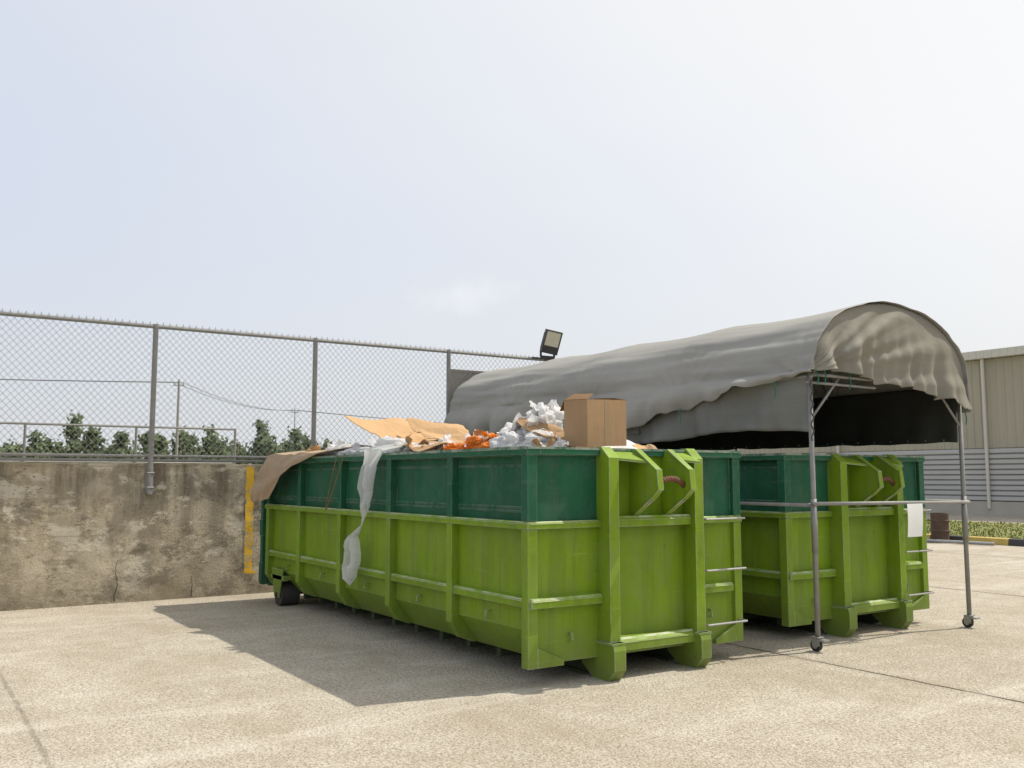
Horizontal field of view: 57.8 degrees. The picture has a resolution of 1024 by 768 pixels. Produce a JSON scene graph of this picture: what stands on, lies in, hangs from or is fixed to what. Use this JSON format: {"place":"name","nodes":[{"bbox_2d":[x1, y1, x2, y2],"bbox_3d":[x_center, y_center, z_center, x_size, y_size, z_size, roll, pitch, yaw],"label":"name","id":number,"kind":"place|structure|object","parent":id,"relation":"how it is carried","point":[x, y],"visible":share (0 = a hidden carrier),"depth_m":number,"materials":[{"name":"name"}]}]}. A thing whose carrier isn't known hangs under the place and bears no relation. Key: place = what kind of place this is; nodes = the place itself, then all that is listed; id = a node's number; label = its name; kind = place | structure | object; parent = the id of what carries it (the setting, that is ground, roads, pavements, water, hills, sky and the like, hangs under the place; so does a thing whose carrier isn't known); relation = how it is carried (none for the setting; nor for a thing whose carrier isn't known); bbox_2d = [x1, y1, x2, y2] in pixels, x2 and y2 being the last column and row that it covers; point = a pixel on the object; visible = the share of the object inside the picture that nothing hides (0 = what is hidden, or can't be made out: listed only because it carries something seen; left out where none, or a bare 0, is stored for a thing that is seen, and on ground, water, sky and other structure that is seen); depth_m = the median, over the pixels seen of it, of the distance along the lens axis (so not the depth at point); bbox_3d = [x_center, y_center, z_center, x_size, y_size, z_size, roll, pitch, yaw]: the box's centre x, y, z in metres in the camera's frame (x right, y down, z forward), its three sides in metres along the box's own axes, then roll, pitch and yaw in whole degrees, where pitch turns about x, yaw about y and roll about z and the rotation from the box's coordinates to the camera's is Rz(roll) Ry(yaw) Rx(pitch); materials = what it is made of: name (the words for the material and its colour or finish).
{"place":"outdoors","nodes":[
{"label":"outdoors","id":0,"kind":"place"},
{"bbox_2d":[0,514,1023,767],"bbox_3d":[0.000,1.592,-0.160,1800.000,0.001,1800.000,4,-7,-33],"label":"ground","id":1,"kind":"structure","parent":0,"point":[254,680],"depth_m":6.91,"materials":[{"name":"concrete"}]},
{"bbox_2d":[0,462,273,610],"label":"concrete wall","id":2,"kind":"structure","parent":1,"relation":"on","point":[71,534],"depth_m":11.98,"materials":[{"name":"grey concrete"}]},
{"bbox_2d":[113,560,191,601],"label":"wall cracks","id":3,"kind":"structure","parent":2,"relation":"attached to","point":[117,586],"depth_m":11.89,"materials":[{"name":"concrete"}]},
{"bbox_2d":[244,466,255,573],"bbox_3d":[-3.636,1.884,12.916,0.183,1.497,0.024,4,-7,-33],"label":"painted stripe","id":4,"kind":"object","parent":2,"relation":"attached to","point":[249,523],"visible":0.95,"depth_m":12.89,"materials":[{"name":"yellow paint"}]},
{"bbox_2d":[0,309,546,493],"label":"chain link fence","id":5,"kind":"object","parent":2,"relation":"attached to","point":[150,472],"visible":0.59,"depth_m":12.51,"materials":[{"name":"metal"}]},
{"bbox_2d":[450,369,485,401],"bbox_3d":[-0.634,0.098,15.096,0.880,0.630,0.050,4,-7,-33],"label":"notice board","id":6,"kind":"object","parent":5,"relation":"attached to","point":[464,376],"visible":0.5,"depth_m":14.95,"materials":[{"name":"grey metal"}]},
{"bbox_2d":[532,329,562,360],"bbox_3d":[0.582,-0.230,15.787,0.530,1.421,0.251,2,-6,-21],"label":"flood light","id":7,"kind":"object","parent":5,"relation":"attached to","point":[551,342],"visible":0.9,"depth_m":15.81,"materials":[{"name":"black plastic"}]},
{"bbox_2d":[173,380,184,458],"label":"utility pole","id":8,"kind":"object","parent":1,"relation":"on","point":[177,424],"visible":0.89,"depth_m":52.31,"materials":[{"name":"concrete"}]},
{"bbox_2d":[0,379,437,422],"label":"power line","id":9,"kind":"object","parent":8,"relation":"attached to","point":[191,389],"visible":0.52,"depth_m":53.63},
{"bbox_2d":[0,409,438,463],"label":"distant tree row","id":10,"kind":"object","parent":1,"relation":"on","point":[87,444],"visible":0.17,"depth_m":54.01,"materials":[{"name":"green plant"}]},
{"bbox_2d":[258,446,747,681],"bbox_3d":[-0.494,1.699,10.137,2.464,1.850,6.480,4,-7,-33],"label":"dumpster","id":11,"kind":"object","parent":1,"relation":"on","point":[600,563],"visible":0.94,"depth_m":7.92,"materials":[{"name":"green paint"}]},
{"bbox_2d":[250,446,362,501],"bbox_3d":[-2.474,1.119,11.325,0.740,0.685,2.202,4,-7,-33],"label":"flattened cardboard box","id":12,"kind":"object","parent":11,"relation":"on","point":[274,467],"visible":0.86,"depth_m":11.62,"materials":[{"name":"brown cardboard"}]},
{"bbox_2d":[325,453,344,510],"bbox_3d":[-1.928,1.073,10.141,0.028,0.628,0.437,4,-7,-38],"label":"packing strap","id":13,"kind":"object","parent":11,"relation":"attached to","point":[331,481],"visible":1,"depth_m":10.19,"materials":[{"name":"plastic"}]},
{"bbox_2d":[342,442,402,584],"bbox_3d":[-1.452,1.323,9.409,0.919,1.453,0.383,-4,-7,31],"label":"plastic film","id":14,"kind":"object","parent":11,"relation":"on","point":[352,550],"visible":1,"depth_m":9.43,"materials":[{"name":"white plastic"}]},
{"bbox_2d":[305,399,656,456],"bbox_3d":[-0.637,0.625,10.349,2.207,0.633,5.850,4,-7,-33],"label":"trash pile","id":15,"kind":"object","parent":11,"relation":"on","point":[513,434],"visible":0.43,"depth_m":8.56,"materials":[{"name":"white plastic"}]},
{"bbox_2d":[345,416,434,442],"bbox_3d":[-1.296,0.548,10.564,0.795,0.394,0.963,-5,-7,38],"label":"cardboard sheet","id":16,"kind":"object","parent":15,"relation":"on","point":[395,428],"visible":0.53,"depth_m":10.59,"materials":[{"name":"brown cardboard"}]},
{"bbox_2d":[403,440,448,451],"bbox_3d":[-0.850,0.621,9.319,0.484,0.152,0.620,2,-6,-22],"label":"cardboard sheet","id":17,"kind":"object","parent":15,"relation":"on","point":[418,448],"visible":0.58,"depth_m":9.10,"materials":[{"name":"brown cardboard"}]},
{"bbox_2d":[406,418,470,443],"bbox_3d":[-0.723,0.499,10.028,0.572,0.330,1.192,2,-6,-20],"label":"cardboard sheet","id":18,"kind":"object","parent":15,"relation":"on","point":[432,430],"visible":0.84,"depth_m":10.04,"materials":[{"name":"brown cardboard"}]},
{"bbox_2d":[516,417,563,438],"bbox_3d":[0.306,0.415,8.320,0.392,0.244,0.437,4,-7,-33],"label":"cardboard sheet","id":19,"kind":"object","parent":15,"relation":"on","point":[523,422],"visible":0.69,"depth_m":8.34,"materials":[{"name":"brown cardboard"}]},
{"bbox_2d":[560,394,626,446],"bbox_3d":[0.704,0.315,8.153,0.460,0.457,0.383,2,-4,-38],"label":"cardboard box","id":20,"kind":"object","parent":15,"relation":"on","point":[594,422],"visible":0.95,"depth_m":7.99,"materials":[{"name":"brown cardboard"}]},
{"bbox_2d":[444,301,979,651],"bbox_3d":[1.991,1.132,12.189,2.887,3.389,7.176,4,-7,-33],"label":"canopy tent","id":21,"kind":"object","parent":1,"relation":"on","point":[878,373],"visible":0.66,"depth_m":10.11,"materials":[{"name":"grey fabric"}]},
{"bbox_2d":[907,503,922,536],"bbox_3d":[4.109,1.387,9.461,0.250,0.335,0.019,4,-7,-33],"label":"paper sign","id":22,"kind":"object","parent":21,"relation":"attached to","point":[915,520],"visible":1,"depth_m":9.46,"materials":[{"name":"white paper"}]},
{"bbox_2d":[739,453,934,637],"bbox_3d":[2.081,1.903,12.160,2.464,1.850,6.480,4,-7,-33],"label":"dumpster","id":23,"kind":"object","parent":1,"relation":"on","point":[872,564],"visible":0.44,"depth_m":9.56,"materials":[{"name":"green paint"}]},
{"bbox_2d":[930,513,949,539],"bbox_3d":[10.634,3.570,23.073,0.450,0.720,0.445,4,-7,-33],"label":"rusty barrel","id":24,"kind":"object","parent":1,"relation":"on","point":[939,522],"visible":0.88,"depth_m":22.91,"materials":[{"name":"brown metal"}]},
{"bbox_2d":[927,539,994,545],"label":"scrap pipes","id":25,"kind":"object","parent":1,"relation":"on","point":[960,542],"visible":0.1,"depth_m":22.32,"materials":[{"name":"grey metal"}]},
{"bbox_2d":[925,501,1023,516],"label":"plinth","id":26,"kind":"structure","parent":1,"relation":"on","point":[1007,509],"depth_m":39.10,"materials":[{"name":"concrete"}]},
{"bbox_2d":[720,355,1023,501],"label":"cladding","id":27,"kind":"structure","parent":26,"relation":"on","point":[1004,386],"depth_m":39.26,"materials":[{"name":"beige metal"}]},
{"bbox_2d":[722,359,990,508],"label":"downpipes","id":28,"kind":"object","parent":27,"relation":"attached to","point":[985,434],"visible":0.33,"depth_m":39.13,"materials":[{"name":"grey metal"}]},
{"bbox_2d":[962,345,1023,361],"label":"roof","id":29,"kind":"structure","parent":27,"relation":"on","point":[995,353],"depth_m":38.95,"materials":[{"name":"grey metal"}]},
{"bbox_2d":[805,448,1023,501],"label":"slats","id":30,"kind":"object","parent":26,"relation":"on","point":[941,474],"visible":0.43,"depth_m":39.65,"materials":[{"name":"grey metal"}]},
{"bbox_2d":[926,518,1023,538],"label":"grass verge","id":31,"kind":"object","parent":1,"relation":"on","point":[997,529],"depth_m":26.55,"materials":[{"name":"green plant"}]},
{"bbox_2d":[926,534,1023,546],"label":"painted kerb","id":32,"kind":"structure","parent":1,"relation":"on","point":[1008,541],"depth_m":22.18,"materials":[{"name":"yellow paint"}]},
{"bbox_2d":[0,0,1023,457],"label":"sky","id":33,"kind":"structure","parent":0,"point":[484,176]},
{"label":"grass field","id":34,"kind":"structure","parent":0,"visible":0},
{"bbox_2d":[0,422,236,463],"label":"metal railing","id":35,"kind":"object","parent":34,"relation":"on","point":[90,425],"visible":0.45,"depth_m":18.69,"materials":[{"name":"grey metal"}]}
]}

